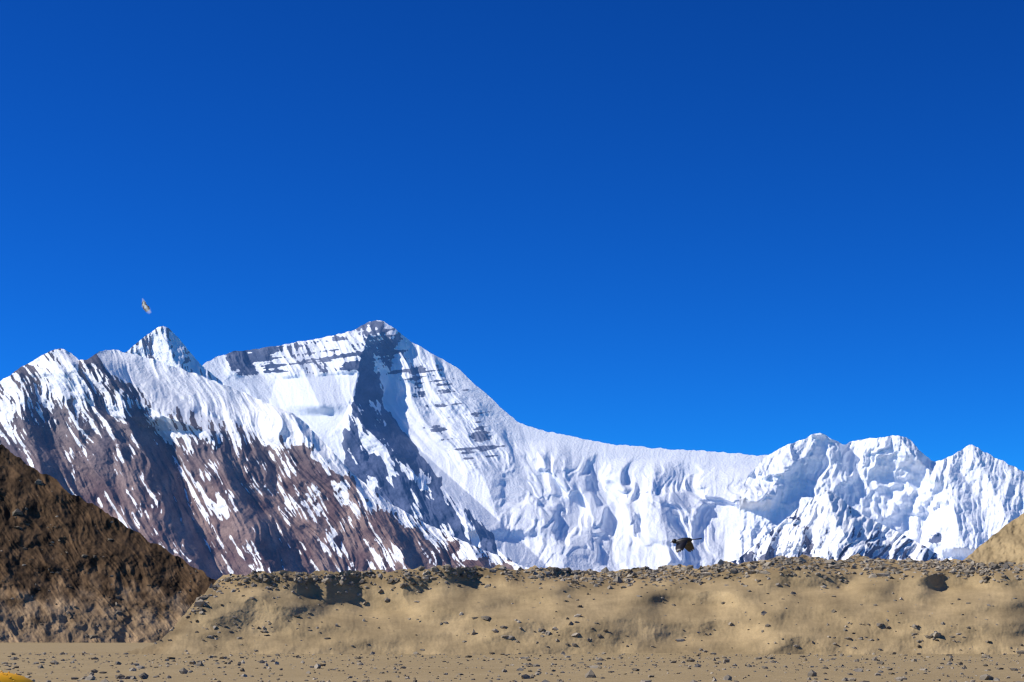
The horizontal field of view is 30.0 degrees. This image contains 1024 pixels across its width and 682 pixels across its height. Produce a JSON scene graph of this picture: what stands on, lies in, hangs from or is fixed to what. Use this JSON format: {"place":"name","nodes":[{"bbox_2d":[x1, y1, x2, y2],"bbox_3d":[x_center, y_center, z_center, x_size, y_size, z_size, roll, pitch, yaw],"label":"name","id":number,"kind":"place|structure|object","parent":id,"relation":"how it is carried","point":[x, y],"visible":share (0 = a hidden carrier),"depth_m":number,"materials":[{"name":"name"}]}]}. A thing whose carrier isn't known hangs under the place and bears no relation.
{"place":"outdoors","nodes":[
{"label":"outdoors","id":0,"kind":"place"},
{"bbox_2d":[0,349,528,579],"bbox_3d":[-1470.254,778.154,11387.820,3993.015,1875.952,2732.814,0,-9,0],"label":"mountain ridge","id":1,"kind":"structure","parent":0,"point":[213,479],"depth_m":11446.88,"materials":[{"name":"white snow"}]},
{"bbox_2d":[125,326,224,384],"bbox_3d":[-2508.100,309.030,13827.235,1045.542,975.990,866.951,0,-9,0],"label":"mountain peak","id":2,"kind":"structure","parent":1,"relation":"attached to","point":[165,345],"depth_m":14150.01,"materials":[{"name":"white snow"}]},
{"bbox_2d":[202,320,767,571],"bbox_3d":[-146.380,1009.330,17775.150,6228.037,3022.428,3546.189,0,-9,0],"label":"snowy mountain","id":3,"kind":"structure","parent":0,"point":[390,414],"depth_m":17712.72,"materials":[{"name":"white snow"}]},
{"bbox_2d":[0,642,1023,681],"bbox_3d":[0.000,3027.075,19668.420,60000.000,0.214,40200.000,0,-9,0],"label":"valley floor","id":4,"kind":"structure","parent":0,"point":[296,673],"depth_m":95.20,"materials":[{"name":"beige sand"}]},
{"bbox_2d":[0,671,32,681],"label":"yellow dome tent","id":5,"kind":"object","parent":4,"relation":"on","point":[9,677],"visible":1,"depth_m":35.91,"materials":[{"name":"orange fabric"}]},
{"bbox_2d":[0,444,217,642],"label":"scree slope","id":6,"kind":"structure","parent":4,"relation":"on","point":[135,563],"depth_m":422.67,"materials":[{"name":"brown stone"}]},
{"bbox_2d":[0,466,201,640],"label":"rocks","id":7,"kind":"object","parent":6,"relation":"on","point":[17,510],"visible":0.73,"depth_m":425.64,"materials":[{"name":"stone"}]},
{"bbox_2d":[0,651,1023,681],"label":"stones","id":8,"kind":"object","parent":4,"relation":"on","point":[588,674],"visible":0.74,"depth_m":93.77,"materials":[{"name":"grey stone"}]},
{"bbox_2d":[126,553,1023,654],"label":"moraine ridge","id":9,"kind":"structure","parent":4,"relation":"on","point":[633,617],"depth_m":168.77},
{"bbox_2d":[154,565,1023,653],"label":"rocks","id":10,"kind":"object","parent":9,"relation":"on","point":[935,634],"visible":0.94,"depth_m":168.24,"materials":[{"name":"grey stone"}]},
{"bbox_2d":[168,575,1022,654],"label":"moraine stones","id":11,"kind":"object","parent":9,"relation":"on","point":[763,613],"visible":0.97,"depth_m":167.86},
{"bbox_2d":[189,554,1023,621],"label":"rocks","id":12,"kind":"object","parent":9,"relation":"on","point":[618,577],"visible":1,"depth_m":179.58,"materials":[{"name":"stone"}]},
{"bbox_2d":[962,513,1023,564],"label":"valley slope","id":13,"kind":"structure","parent":4,"relation":"on","point":[1005,543],"depth_m":432.86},
{"bbox_2d":[0,0,1023,470],"label":"sky","id":14,"kind":"structure","parent":0,"point":[748,227],"materials":[{"name":"blue"}]},
{"bbox_2d":[671,538,701,552],"bbox_3d":[5.393,6.375,59.503,0.970,0.504,1.372,2,-9,-13],"label":"flying bird","id":15,"kind":"object","parent":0,"point":[685,543],"visible":1,"depth_m":59.40},
{"bbox_2d":[730,490,943,564],"bbox_3d":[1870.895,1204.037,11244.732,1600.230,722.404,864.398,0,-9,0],"label":"snow peak","id":16,"kind":"structure","parent":0,"point":[828,524],"depth_m":11398.39,"materials":[{"name":"white snow"}]},
{"bbox_2d":[740,433,1023,559],"bbox_3d":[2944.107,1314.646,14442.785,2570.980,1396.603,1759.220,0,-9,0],"label":"peaks","id":17,"kind":"object","parent":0,"point":[965,502],"visible":0.52,"depth_m":14795.13,"materials":[{"name":"white snow"}]}
]}

